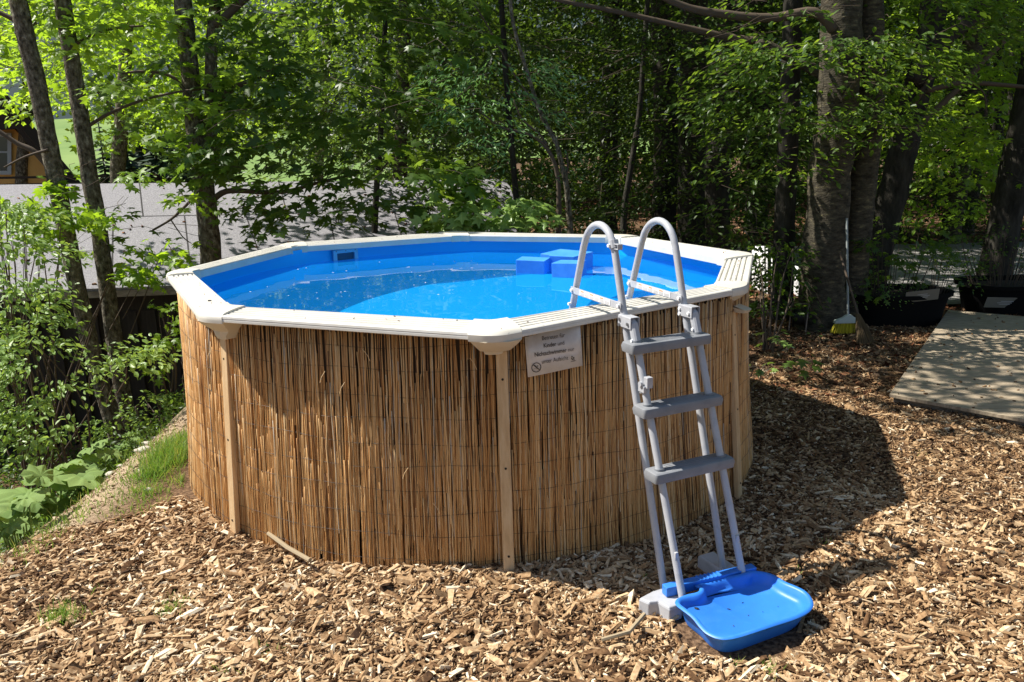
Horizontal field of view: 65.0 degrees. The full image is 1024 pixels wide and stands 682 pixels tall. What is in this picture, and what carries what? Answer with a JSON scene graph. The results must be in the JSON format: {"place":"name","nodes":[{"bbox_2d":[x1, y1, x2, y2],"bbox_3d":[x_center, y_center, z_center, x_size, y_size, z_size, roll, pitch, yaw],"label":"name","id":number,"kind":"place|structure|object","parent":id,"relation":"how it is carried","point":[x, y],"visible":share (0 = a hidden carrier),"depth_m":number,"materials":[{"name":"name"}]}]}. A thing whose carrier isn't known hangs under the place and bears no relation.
{"place":"outdoors","nodes":[
{"label":"outdoors","id":0,"kind":"place"},
{"bbox_2d":[32,107,812,181],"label":"meadow","id":1,"kind":"structure","parent":0,"point":[68,157],"depth_m":109.52,"materials":[{"name":"green plant"}]},
{"bbox_2d":[0,149,1023,681],"bbox_3d":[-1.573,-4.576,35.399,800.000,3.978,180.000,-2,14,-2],"label":"ground","id":2,"kind":"structure","parent":0,"point":[792,639],"depth_m":4.47,"materials":[{"name":"brown wood"}]},
{"bbox_2d":[0,464,54,549],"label":"broadleaf plant","id":3,"kind":"object","parent":2,"relation":"on","point":[30,474],"visible":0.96,"depth_m":4.73,"materials":[{"name":"green plant"}]},
{"bbox_2d":[0,477,56,545],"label":"broadleaf plant","id":4,"kind":"object","parent":2,"relation":"on","point":[16,513],"visible":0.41,"depth_m":5.22,"materials":[{"name":"green plant"}]},
{"bbox_2d":[0,189,92,521],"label":"shrub","id":5,"kind":"object","parent":2,"relation":"on","point":[42,248],"visible":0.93,"depth_m":6.98,"materials":[{"name":"green plant"}]},
{"bbox_2d":[0,460,104,543],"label":"broadleaf plant","id":6,"kind":"object","parent":2,"relation":"on","point":[75,475],"visible":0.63,"depth_m":5.43,"materials":[{"name":"green plant"}]},
{"bbox_2d":[0,89,106,184],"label":"barn","id":7,"kind":"structure","parent":2,"relation":"on","point":[29,135],"depth_m":19.33,"materials":[{"name":"brown wood"}]},
{"bbox_2d":[0,133,10,174],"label":"window","id":8,"kind":"structure","parent":7,"relation":"in","point":[5,145],"depth_m":19.42,"materials":[{"name":"grey glass"}]},
{"bbox_2d":[0,0,120,183],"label":"lime tree","id":9,"kind":"object","parent":2,"relation":"on","point":[21,167],"visible":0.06,"depth_m":19.33,"materials":[{"name":"green plant"}]},
{"bbox_2d":[52,438,122,497],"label":"broadleaf plant","id":10,"kind":"object","parent":2,"relation":"on","point":[89,458],"visible":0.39,"depth_m":5.87,"materials":[{"name":"green plant"}]},
{"bbox_2d":[0,316,181,487],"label":"shrub","id":11,"kind":"object","parent":2,"relation":"on","point":[25,417],"visible":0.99,"depth_m":6.26,"materials":[{"name":"green plant"}]},
{"bbox_2d":[0,378,185,552],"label":"ground cover","id":12,"kind":"object","parent":2,"relation":"on","point":[113,463],"visible":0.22,"depth_m":7.36,"materials":[{"name":"green plant"}]},
{"bbox_2d":[0,413,186,591],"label":"bank gravel","id":13,"kind":"structure","parent":2,"relation":"on","point":[91,505],"depth_m":5.00,"materials":[{"name":"beige gravel"}]},
{"bbox_2d":[0,0,187,454],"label":"ash tree","id":14,"kind":"object","parent":2,"relation":"on","point":[48,155],"visible":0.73,"depth_m":8.13,"materials":[{"name":"green plant"}]},
{"bbox_2d":[0,176,199,469],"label":"maple shrub","id":15,"kind":"object","parent":2,"relation":"on","point":[134,279],"visible":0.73,"depth_m":7.92,"materials":[{"name":"green plant"}]},
{"bbox_2d":[95,116,110,182],"bbox_3d":[-20.136,-9.344,39.556,1.283,3.552,1.349,-2,14,-2],"label":"spruce tree","id":16,"kind":"object","parent":2,"relation":"on","point":[104,167],"visible":0.47,"depth_m":39.58,"materials":[{"name":"green plant"}]},
{"bbox_2d":[94,431,139,461],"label":"broadleaf plant","id":17,"kind":"object","parent":2,"relation":"on","point":[134,439],"visible":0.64,"depth_m":6.37,"materials":[{"name":"green plant"}]},
{"bbox_2d":[0,0,244,182],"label":"lime tree","id":18,"kind":"object","parent":2,"relation":"on","point":[117,163],"visible":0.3,"depth_m":15.04,"materials":[{"name":"green plant"}]},
{"bbox_2d":[74,389,185,451],"bbox_3d":[-3.566,0.715,7.732,1.030,0.634,1.478,-2,14,-2],"label":"shrub","id":19,"kind":"object","parent":2,"relation":"on","point":[106,430],"visible":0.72,"depth_m":7.48,"materials":[{"name":"green plant"}]},
{"bbox_2d":[0,0,260,449],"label":"ash tree","id":20,"kind":"object","parent":2,"relation":"on","point":[78,91],"visible":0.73,"depth_m":8.28,"materials":[{"name":"green plant"}]},
{"bbox_2d":[125,132,145,182],"bbox_3d":[-18.138,-9.383,37.672,1.600,4.361,1.511,11,18,41],"label":"spruce tree","id":21,"kind":"object","parent":2,"relation":"on","point":[132,167],"visible":0.09,"depth_m":37.74,"materials":[{"name":"green plant"}]},
{"bbox_2d":[128,75,155,182],"bbox_3d":[-18.228,-10.188,39.454,2.001,5.453,2.141,12,19,42],"label":"spruce tree","id":22,"kind":"object","parent":2,"relation":"on","point":[139,159],"visible":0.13,"depth_m":39.39,"materials":[{"name":"green plant"}]},
{"bbox_2d":[138,446,150,452],"bbox_3d":[-2.588,0.769,5.674,0.102,0.052,0.084,-2,14,-2],"label":"stone","id":23,"kind":"object","parent":2,"relation":"on","point":[139,449],"visible":0.41,"depth_m":5.65,"materials":[{"name":"grey stone"}]},
{"bbox_2d":[138,91,174,182],"bbox_3d":[-16.305,-9.188,36.743,1.721,4.386,1.694,-2,14,-2],"label":"spruce tree","id":24,"kind":"object","parent":2,"relation":"on","point":[150,160],"visible":0.3,"depth_m":36.73,"materials":[{"name":"green plant"}]},
{"bbox_2d":[136,299,181,423],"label":"maple shrub","id":25,"kind":"object","parent":2,"relation":"on","point":[167,342],"visible":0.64,"depth_m":7.67,"materials":[{"name":"green plant"}]},
{"bbox_2d":[159,110,185,180],"bbox_3d":[-16.853,-10.029,39.673,1.835,5.072,1.976,-2,14,-2],"label":"spruce tree","id":26,"kind":"object","parent":2,"relation":"on","point":[171,153],"visible":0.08,"depth_m":39.53,"materials":[{"name":"green plant"}]},
{"bbox_2d":[170,121,192,182],"bbox_3d":[-15.429,-9.283,37.708,1.411,4.160,1.662,10,17,37],"label":"spruce tree","id":27,"kind":"object","parent":2,"relation":"on","point":[186,179],"visible":0.06,"depth_m":37.82,"materials":[{"name":"green plant"}]},
{"bbox_2d":[84,0,330,153],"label":"lime tree","id":28,"kind":"object","parent":2,"relation":"on","point":[166,127],"visible":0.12,"depth_m":16.75,"materials":[{"name":"green plant"}]},
{"bbox_2d":[0,179,516,452],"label":"shed","id":29,"kind":"structure","parent":2,"relation":"on","point":[147,204],"depth_m":10.39,"materials":[{"name":"wood"}]},
{"bbox_2d":[3,181,490,284],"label":"roof litter","id":30,"kind":"object","parent":29,"relation":"on","point":[182,221],"visible":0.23,"depth_m":11.00,"materials":[{"name":"plant"}]},
{"bbox_2d":[76,0,513,264],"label":"maple tree","id":31,"kind":"object","parent":2,"relation":"on","point":[204,172],"visible":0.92,"depth_m":8.32,"materials":[{"name":"green plant"}]},
{"bbox_2d":[202,0,423,179],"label":"lime tree","id":32,"kind":"object","parent":2,"relation":"on","point":[327,89],"visible":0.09,"depth_m":21.15,"materials":[{"name":"green plant"}]},
{"bbox_2d":[235,0,550,186],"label":"tree","id":33,"kind":"object","parent":2,"relation":"on","point":[399,127],"visible":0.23,"depth_m":16.38,"materials":[{"name":"green plant"}]},
{"bbox_2d":[175,0,618,233],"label":"hornbeam","id":34,"kind":"object","parent":2,"relation":"on","point":[374,228],"visible":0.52,"depth_m":10.89,"materials":[{"name":"green plant"}]},
{"bbox_2d":[166,231,754,571],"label":"swimming pool","id":35,"kind":"structure","parent":2,"relation":"on","point":[371,439],"depth_m":3.97,"materials":[{"name":"beige wicker"}]},
{"bbox_2d":[172,234,725,328],"bbox_3d":[-0.349,-0.543,5.527,3.741,0.015,3.765,4,15,18],"label":"rim debris","id":36,"kind":"object","parent":35,"relation":"on","point":[395,316],"visible":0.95,"depth_m":4.45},
{"bbox_2d":[210,250,718,319],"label":"water","id":37,"kind":"structure","parent":35,"relation":"in","point":[479,284],"depth_m":5.58,"materials":[{"name":"blue liquid"}]},
{"bbox_2d":[516,256,549,273],"bbox_3d":[0.160,-0.558,6.077,0.225,0.136,0.172,3,14,16],"label":"foam block","id":38,"kind":"object","parent":37,"relation":"on","point":[535,265],"depth_m":6.00,"materials":[{"name":"blue plastic"}]},
{"bbox_2d":[549,251,578,270],"bbox_3d":[0.413,-0.604,6.213,0.201,0.152,0.262,4,15,18],"label":"foam block","id":39,"kind":"object","parent":37,"relation":"on","point":[560,255],"depth_m":6.11,"materials":[{"name":"blue plastic"}]},
{"bbox_2d":[541,249,592,267],"bbox_3d":[0.428,-0.616,6.263,0.302,0.152,0.298,8,17,33],"label":"foam block","id":40,"kind":"object","parent":37,"relation":"on","point":[589,258],"depth_m":6.24,"materials":[{"name":"blue plastic"}]},
{"bbox_2d":[552,260,585,277],"bbox_3d":[0.420,-0.518,5.897,0.206,0.139,0.202,5,15,22],"label":"foam block","id":41,"kind":"object","parent":37,"relation":"on","point":[563,268],"depth_m":5.82,"materials":[{"name":"blue plastic"}]},
{"bbox_2d":[525,326,582,376],"bbox_3d":[0.197,0.045,3.753,0.284,0.236,0.008,-4,14,-14],"label":"paper sign","id":42,"kind":"object","parent":35,"relation":"attached to","point":[553,351],"visible":1,"depth_m":3.75,"materials":[{"name":"grey paper"}]},
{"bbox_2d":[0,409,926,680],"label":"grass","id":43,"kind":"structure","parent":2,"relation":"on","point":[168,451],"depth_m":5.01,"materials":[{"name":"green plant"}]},
{"bbox_2d":[409,196,566,233],"bbox_3d":[-0.216,-0.435,8.058,1.575,1.994,0.920,-2,14,-2],"label":"young maple","id":44,"kind":"object","parent":2,"relation":"on","point":[510,218],"visible":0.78,"depth_m":7.84,"materials":[{"name":"green plant"}]},
{"bbox_2d":[280,0,727,238],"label":"tree","id":45,"kind":"object","parent":2,"relation":"on","point":[515,182],"visible":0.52,"depth_m":9.67,"materials":[{"name":"green plant"}]},
{"bbox_2d":[408,0,601,233],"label":"young fruit tree","id":46,"kind":"object","parent":2,"relation":"on","point":[564,169],"visible":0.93,"depth_m":8.22,"materials":[{"name":"green plant"}]},
{"bbox_2d":[0,321,1023,681],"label":"wood chips","id":47,"kind":"object","parent":2,"relation":"on","point":[110,645],"visible":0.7,"depth_m":3.75,"materials":[{"name":"brown wood"}]},
{"bbox_2d":[267,531,311,561],"bbox_3d":[-1.137,1.044,4.081,0.392,0.033,0.028,12,19,42],"label":"stick","id":48,"kind":"object","parent":47,"relation":"on","point":[288,547],"visible":1,"depth_m":4.06,"materials":[{"name":"beige wood"}]},
{"bbox_2d":[601,612,645,641],"bbox_3d":[0.481,1.205,3.357,0.243,0.050,0.065,-10,16,-33],"label":"stick","id":49,"kind":"object","parent":47,"relation":"on","point":[640,618],"visible":1,"depth_m":3.33,"materials":[{"name":"beige wood"}]},
{"bbox_2d":[567,217,745,621],"bbox_3d":[0.551,0.240,3.982,0.566,1.663,1.427,-7,15,-24],"label":"pool ladder","id":50,"kind":"object","parent":47,"relation":"on","point":[707,464],"visible":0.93,"depth_m":3.67,"materials":[{"name":"grey plastic"}]},
{"bbox_2d":[749,362,777,379],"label":"maple seedling","id":51,"kind":"object","parent":47,"relation":"on","point":[758,373],"visible":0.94,"depth_m":6.69,"materials":[{"name":"green plant"}]},
{"bbox_2d":[753,329,794,351],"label":"maple seedling","id":52,"kind":"object","parent":47,"relation":"on","point":[783,343],"visible":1,"depth_m":7.59,"materials":[{"name":"green plant"}]},
{"bbox_2d":[781,353,824,379],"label":"maple seedling","id":53,"kind":"object","parent":47,"relation":"on","point":[801,363],"visible":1,"depth_m":6.77,"materials":[{"name":"green plant"}]},
{"bbox_2d":[889,310,1023,425],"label":"wooden platform","id":54,"kind":"structure","parent":47,"relation":"on","point":[938,368],"depth_m":6.89,"materials":[{"name":"grey wood"}]},
{"bbox_2d":[898,312,1019,407],"bbox_3d":[4.810,0.150,7.200,2.009,0.027,3.810,8,17,33],"label":"platform debris","id":55,"kind":"object","parent":54,"relation":"on","point":[967,367],"visible":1,"depth_m":6.90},
{"bbox_2d":[475,173,601,233],"bbox_3d":[0.090,-1.524,14.347,3.022,2.949,3.033,-2,14,-2],"label":"wood shrub","id":56,"kind":"object","parent":2,"relation":"on","point":[586,225],"visible":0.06,"depth_m":13.44,"materials":[{"name":"green plant"}]},
{"bbox_2d":[448,0,769,234],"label":"tree","id":57,"kind":"object","parent":2,"relation":"on","point":[616,111],"visible":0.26,"depth_m":16.64,"materials":[{"name":"green plant"}]},
{"bbox_2d":[530,164,698,238],"bbox_3d":[2.073,-2.349,14.452,3.663,1.736,2.840,-2,14,-2],"label":"wood shrub","id":58,"kind":"object","parent":2,"relation":"on","point":[591,182],"visible":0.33,"depth_m":14.14,"materials":[{"name":"green plant"}]},
{"bbox_2d":[482,0,820,242],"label":"tree","id":59,"kind":"object","parent":2,"relation":"on","point":[668,215],"visible":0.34,"depth_m":13.74,"materials":[{"name":"green plant"}]},
{"bbox_2d":[287,0,1023,218],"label":"wood","id":60,"kind":"object","parent":2,"relation":"on","point":[435,151],"visible":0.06,"depth_m":25.80,"materials":[{"name":"green plant"}]},
{"bbox_2d":[509,0,819,250],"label":"hornbeam","id":61,"kind":"object","parent":2,"relation":"on","point":[627,194],"visible":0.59,"depth_m":10.11,"materials":[{"name":"green plant"}]},
{"bbox_2d":[474,0,894,245],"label":"tree","id":62,"kind":"object","parent":2,"relation":"on","point":[681,210],"visible":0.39,"depth_m":13.10,"materials":[{"name":"green plant"}]},
{"bbox_2d":[474,0,959,249],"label":"tree","id":63,"kind":"object","parent":2,"relation":"on","point":[720,193],"visible":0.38,"depth_m":11.79,"materials":[{"name":"green plant"}]},
{"bbox_2d":[631,164,806,252],"bbox_3d":[3.630,-2.226,13.950,3.363,1.668,2.957,-2,14,-2],"label":"wood shrub","id":64,"kind":"object","parent":2,"relation":"on","point":[736,206],"visible":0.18,"depth_m":13.57,"materials":[{"name":"green plant"}]},
{"bbox_2d":[662,564,813,651],"bbox_3d":[0.991,1.148,3.458,0.575,0.116,0.445,-6,15,-20],"label":"foot bath","id":65,"kind":"object","parent":2,"relation":"on","point":[731,609],"visible":1,"depth_m":3.47,"materials":[{"name":"blue plastic"}]},
{"bbox_2d":[670,0,823,326],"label":"beech tree","id":66,"kind":"object","parent":2,"relation":"on","point":[785,210],"visible":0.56,"depth_m":8.86,"materials":[{"name":"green plant"}]},
{"bbox_2d":[692,179,806,268],"bbox_3d":[4.119,-1.756,12.248,2.659,1.493,3.045,4,15,20],"label":"wood shrub","id":67,"kind":"object","parent":2,"relation":"on","point":[763,225],"visible":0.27,"depth_m":11.95,"materials":[{"name":"green plant"}]},
{"bbox_2d":[594,0,920,234],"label":"tree","id":68,"kind":"object","parent":2,"relation":"on","point":[765,105],"visible":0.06,"depth_m":16.81,"materials":[{"name":"green plant"}]},
{"bbox_2d":[752,246,767,293],"bbox_3d":[3.393,-0.744,11.007,0.075,1.187,0.606,-2,14,-2],"label":"white sheet","id":69,"kind":"object","parent":2,"relation":"on","point":[766,261],"visible":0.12,"depth_m":10.85,"materials":[{"name":"white fabric"}]},
{"bbox_2d":[531,191,1023,397],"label":"leaf litter","id":70,"kind":"object","parent":2,"relation":"on","point":[835,351],"visible":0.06,"depth_m":8.11,"materials":[{"name":"brown plant"}]},
{"bbox_2d":[830,218,855,333],"bbox_3d":[3.491,-0.668,8.361,0.369,1.193,0.240,-2,14,-2],"label":"broom","id":71,"kind":"object","parent":70,"relation":"on","point":[848,319],"visible":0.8,"depth_m":8.36,"materials":[{"name":"grey"}]},
{"bbox_2d":[839,252,875,343],"bbox_3d":[3.500,-0.449,8.155,0.171,0.847,0.606,-2,14,-4],"label":"besom broom","id":72,"kind":"object","parent":70,"relation":"on","point":[864,335],"visible":1,"depth_m":8.05,"materials":[{"name":"brown wood"}]},
{"bbox_2d":[770,259,798,295],"bbox_3d":[3.630,-0.603,10.820,0.347,0.961,0.599,-11,17,-35],"label":"white sheet","id":73,"kind":"object","parent":2,"relation":"on","point":[796,282],"visible":0.11,"depth_m":10.57,"materials":[{"name":"white fabric"}]},
{"bbox_2d":[551,0,1023,332],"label":"beech tree","id":74,"kind":"object","parent":2,"relation":"on","point":[847,71],"visible":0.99,"depth_m":7.92,"materials":[{"name":"green plant"}]},
{"bbox_2d":[746,237,830,352],"bbox_3d":[2.715,-0.528,8.237,1.083,1.068,1.268,3,14,16],"label":"beech shrub","id":75,"kind":"object","parent":2,"relation":"on","point":[765,279],"visible":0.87,"depth_m":8.22,"materials":[{"name":"green plant"}]},
{"bbox_2d":[788,302,810,331],"bbox_3d":[3.077,-0.267,8.589,0.200,0.285,0.275,6,16,27],"label":"cable reel","id":76,"kind":"object","parent":2,"relation":"on","point":[801,320],"visible":0.81,"depth_m":8.53,"materials":[{"name":"black"}]},
{"bbox_2d":[768,0,1023,243],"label":"tree","id":77,"kind":"object","parent":2,"relation":"on","point":[976,46],"visible":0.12,"depth_m":14.91,"materials":[{"name":"green plant"}]},
{"bbox_2d":[851,284,954,327],"bbox_3d":[4.284,-0.389,9.022,1.231,0.370,0.796,-2,14,-2],"label":"planter","id":78,"kind":"object","parent":2,"relation":"on","point":[928,313],"visible":0.6,"depth_m":8.72,"materials":[{"name":"black plastic"}]},
{"bbox_2d":[845,272,916,310],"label":"potted shrub","id":79,"kind":"object","parent":78,"relation":"in","point":[882,291],"visible":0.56,"depth_m":8.79,"materials":[{"name":"green plant"}]},
{"bbox_2d":[849,216,968,304],"bbox_3d":[4.230,-0.909,8.887,1.335,0.911,1.141,-2,14,-2],"label":"potted shrub","id":80,"kind":"object","parent":78,"relation":"in","point":[935,245],"visible":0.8,"depth_m":8.70,"materials":[{"name":"green plant"}]},
{"bbox_2d":[906,288,939,301],"bbox_3d":[4.398,-0.486,8.622,0.371,0.160,0.044,-1,14,0],"label":"plant sign","id":81,"kind":"object","parent":78,"relation":"on","point":[931,294],"visible":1,"depth_m":8.61,"materials":[{"name":"white"}]},
{"bbox_2d":[887,250,987,295],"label":"potted shrub","id":82,"kind":"object","parent":78,"relation":"in","point":[953,264],"visible":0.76,"depth_m":8.93,"materials":[{"name":"green plant"}]},
{"bbox_2d":[801,0,1023,234],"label":"tree","id":83,"kind":"object","parent":2,"relation":"on","point":[984,114],"visible":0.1,"depth_m":16.41,"materials":[{"name":"green plant"}]},
{"bbox_2d":[875,175,988,246],"bbox_3d":[7.763,-2.433,15.582,3.779,1.731,2.969,-2,14,-2],"label":"wood shrub","id":84,"kind":"object","parent":2,"relation":"on","point":[924,232],"visible":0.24,"depth_m":15.13,"materials":[{"name":"green plant"}]},
{"bbox_2d":[868,0,1023,284],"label":"leaning tree","id":85,"kind":"object","parent":2,"relation":"on","point":[892,194],"visible":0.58,"depth_m":9.69,"materials":[{"name":"green plant"}]},
{"bbox_2d":[877,4,1023,241],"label":"tree","id":86,"kind":"object","parent":2,"relation":"on","point":[976,215],"visible":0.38,"depth_m":13.19,"materials":[{"name":"green plant"}]},
{"bbox_2d":[885,0,1020,194],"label":"tree","id":87,"kind":"object","parent":2,"relation":"on","point":[1010,97],"visible":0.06,"depth_m":19.99,"materials":[{"name":"green plant"}]},
{"bbox_2d":[909,165,1023,242],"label":"wood shrub","id":88,"kind":"object","parent":2,"relation":"on","point":[965,206],"visible":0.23,"depth_m":15.64,"materials":[{"name":"green plant"}]},
{"bbox_2d":[910,33,1023,274],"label":"leaning tree","id":89,"kind":"object","parent":2,"relation":"on","point":[1008,201],"visible":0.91,"depth_m":10.11,"materials":[{"name":"brown plant"}]},
{"bbox_2d":[953,275,1023,315],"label":"planter","id":90,"kind":"object","parent":2,"relation":"on","point":[970,301],"visible":0.68,"depth_m":9.25,"materials":[{"name":"black plastic"}]},
{"bbox_2d":[927,221,1023,292],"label":"potted shrub","id":91,"kind":"object","parent":90,"relation":"in","point":[990,265],"visible":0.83,"depth_m":9.43,"materials":[{"name":"green plant"}]},
{"bbox_2d":[984,297,1016,307],"bbox_3d":[5.612,-0.435,9.123,0.506,0.150,0.044,-2,14,-3],"label":"plant sign","id":92,"kind":"object","parent":90,"relation":"on","point":[998,302],"visible":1,"depth_m":9.11,"materials":[{"name":"white"}]},
{"bbox_2d":[0,0,1023,124],"bbox_3d":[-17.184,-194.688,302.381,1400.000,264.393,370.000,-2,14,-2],"label":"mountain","id":93,"kind":"structure","parent":0,"point":[12,91],"depth_m":171.72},
{"bbox_2d":[733,242,1023,303],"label":"gravel road","id":94,"kind":"structure","parent":0,"point":[955,299],"depth_m":12.72,"materials":[{"name":"grey gravel"}]}
]}

